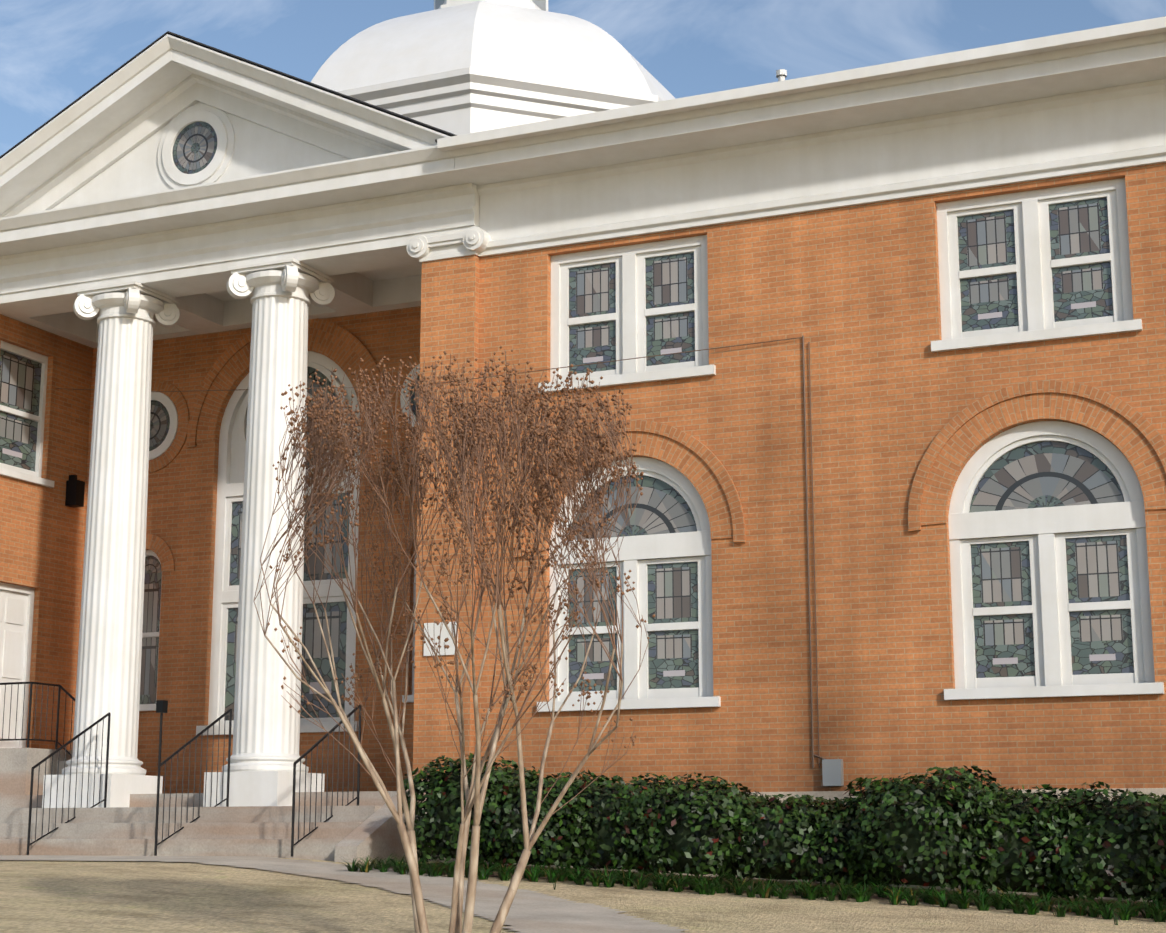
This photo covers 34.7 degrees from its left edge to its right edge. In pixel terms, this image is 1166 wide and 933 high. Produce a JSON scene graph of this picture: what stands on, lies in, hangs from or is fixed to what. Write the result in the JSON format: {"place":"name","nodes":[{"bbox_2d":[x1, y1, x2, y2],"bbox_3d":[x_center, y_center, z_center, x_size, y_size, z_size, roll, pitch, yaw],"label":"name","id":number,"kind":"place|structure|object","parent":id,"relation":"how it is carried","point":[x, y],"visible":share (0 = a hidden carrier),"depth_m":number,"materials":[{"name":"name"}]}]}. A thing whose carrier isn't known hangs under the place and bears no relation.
{"place":"outdoors","nodes":[
{"label":"outdoors","id":0,"kind":"place"},
{"bbox_2d":[0,858,1165,932],"bbox_3d":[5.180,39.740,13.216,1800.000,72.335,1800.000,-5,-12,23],"label":"ground","id":1,"kind":"structure","parent":0,"point":[45,896],"depth_m":16.42,"materials":[{"name":"beige concrete"}]},
{"bbox_2d":[0,748,431,862],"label":"steps","id":2,"kind":"structure","parent":1,"relation":"on","point":[365,828],"depth_m":23.38,"materials":[{"name":"concrete"}]},
{"bbox_2d":[0,682,360,856],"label":"railings","id":3,"kind":"object","parent":2,"relation":"on","point":[60,687],"visible":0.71,"depth_m":23.67,"materials":[{"name":"black metal"}]},
{"bbox_2d":[42,258,334,807],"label":"columns","id":4,"kind":"structure","parent":2,"relation":"on","point":[265,755],"depth_m":25.66,"materials":[{"name":"white paint"}]},
{"bbox_2d":[0,855,688,932],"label":"walk","id":5,"kind":"structure","parent":1,"relation":"on","point":[531,912],"depth_m":17.46,"materials":[{"name":"concrete"}]},
{"bbox_2d":[254,346,654,932],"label":"crepe myrtle","id":6,"kind":"object","parent":1,"relation":"on","point":[342,446],"visible":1,"depth_m":12.44,"materials":[{"name":"brown plant"}]},
{"bbox_2d":[338,854,1165,921],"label":"grass strip","id":7,"kind":"object","parent":1,"relation":"on","point":[982,901],"visible":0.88,"depth_m":18.34,"materials":[{"name":"green plant"}]},
{"bbox_2d":[388,862,1162,917],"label":"grass tufts","id":8,"kind":"object","parent":1,"relation":"on","point":[874,896],"visible":0.12,"depth_m":19.91,"materials":[{"name":"green plant"}]},
{"bbox_2d":[402,753,1165,903],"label":"hedge","id":9,"kind":"object","parent":1,"relation":"on","point":[1071,812],"depth_m":19.20,"materials":[{"name":"green plant"}]},
{"bbox_2d":[432,788,1165,901],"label":"foundation","id":10,"kind":"object","parent":1,"relation":"on","point":[827,795],"visible":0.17,"depth_m":21.25,"materials":[{"name":"grey concrete"}]},
{"bbox_2d":[0,306,420,793],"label":"porch walls","id":11,"kind":"structure","parent":10,"relation":"on","point":[42,536],"depth_m":28.50,"materials":[{"name":"brick"}]},
{"bbox_2d":[65,475,167,712],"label":"lanterns","id":12,"kind":"object","parent":11,"relation":"attached to","point":[75,489],"visible":0.93,"depth_m":29.20,"materials":[{"name":"black metal"}]},
{"bbox_2d":[413,163,1165,791],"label":"brick wall","id":13,"kind":"structure","parent":10,"relation":"on","point":[851,295],"depth_m":22.11,"materials":[{"name":"brick"}]},
{"bbox_2d":[55,336,825,767],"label":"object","id":14,"kind":"object","parent":13,"relation":"attached to","point":[807,508],"visible":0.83,"depth_m":22.14,"materials":[{"name":"brown paint"}]},
{"bbox_2d":[423,622,457,655],"bbox_3d":[-1.803,2.187,23.666,0.480,0.420,0.025,-5,-12,23],"label":"sign board","id":15,"kind":"object","parent":13,"relation":"attached to","point":[433,630],"visible":0.57,"depth_m":23.66,"materials":[{"name":"white paint"}]},
{"bbox_2d":[0,178,1163,747],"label":"window frames","id":16,"kind":"structure","parent":13,"relation":"attached to","point":[1046,532],"depth_m":22.44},
{"bbox_2d":[0,197,1133,720],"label":"window glass","id":17,"kind":"object","parent":16,"relation":"in","point":[1042,473],"visible":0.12,"depth_m":22.66,"materials":[{"name":"grey glass"}]},
{"bbox_2d":[0,16,1165,347],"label":"entablature","id":18,"kind":"structure","parent":13,"relation":"on","point":[350,196],"depth_m":24.37,"materials":[{"name":"white paint"}]},
{"bbox_2d":[157,104,234,188],"bbox_3d":[-5.556,-4.565,26.736,1.320,1.320,0.060,-5,-12,23],"label":"round window frame","id":19,"kind":"object","parent":18,"relation":"attached to","point":[220,123],"visible":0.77,"depth_m":26.70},
{"bbox_2d":[172,121,216,173],"bbox_3d":[-5.554,-4.564,26.741,0.810,0.810,0.001,-5,-12,23],"label":"round window","id":20,"kind":"structure","parent":19,"relation":"in","point":[194,147],"depth_m":26.75,"materials":[{"name":"grey glass"}]},
{"bbox_2d":[406,226,490,262],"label":"pilaster caps","id":21,"kind":"object","parent":18,"relation":"attached to","point":[473,240],"visible":1,"depth_m":24.62,"materials":[{"name":"white paint"}]},
{"bbox_2d":[776,69,786,80],"bbox_3d":[2.831,-5.109,26.511,0.148,1.080,0.148,0,-11,1],"label":"vent pipe","id":22,"kind":"object","parent":18,"relation":"on","point":[781,74],"visible":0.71,"depth_m":26.55,"materials":[{"name":"white paint"}]},
{"bbox_2d":[146,318,1165,570],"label":"brick arches","id":23,"kind":"structure","parent":13,"relation":"attached to","point":[1132,434],"depth_m":22.50,"materials":[{"name":"orange brick"}]},
{"bbox_2d":[822,759,843,785],"bbox_3d":[2.865,3.509,21.387,0.220,0.300,0.100,-5,-12,23],"label":"meter box","id":24,"kind":"object","parent":13,"relation":"attached to","point":[832,772],"visible":1,"depth_m":21.34,"materials":[{"name":"grey metal"}]},
{"bbox_2d":[552,879,1117,924],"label":"grass tufts","id":25,"kind":"object","parent":1,"relation":"on","point":[1116,920],"visible":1,"depth_m":16.34,"materials":[{"name":"green plant"}]},
{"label":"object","id":26,"kind":"object","parent":1,"relation":"on","visible":0},
{"bbox_2d":[0,31,456,158],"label":"roofs","id":27,"kind":"structure","parent":26,"relation":"on","point":[268,69],"depth_m":25.73,"materials":[{"name":"grey"}]},
{"bbox_2d":[311,0,675,134],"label":"dome","id":28,"kind":"structure","parent":26,"relation":"on","point":[458,67],"depth_m":32.19,"materials":[{"name":"white paint"}]},
{"bbox_2d":[435,0,545,10],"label":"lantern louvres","id":29,"kind":"object","parent":28,"relation":"on","point":[541,4],"visible":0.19,"depth_m":35.95,"materials":[{"name":"grey metal"}]},
{"bbox_2d":[0,0,1165,155],"label":"sky","id":30,"kind":"structure","parent":0,"point":[52,52],"materials":[{"name":"blue"}]}
]}

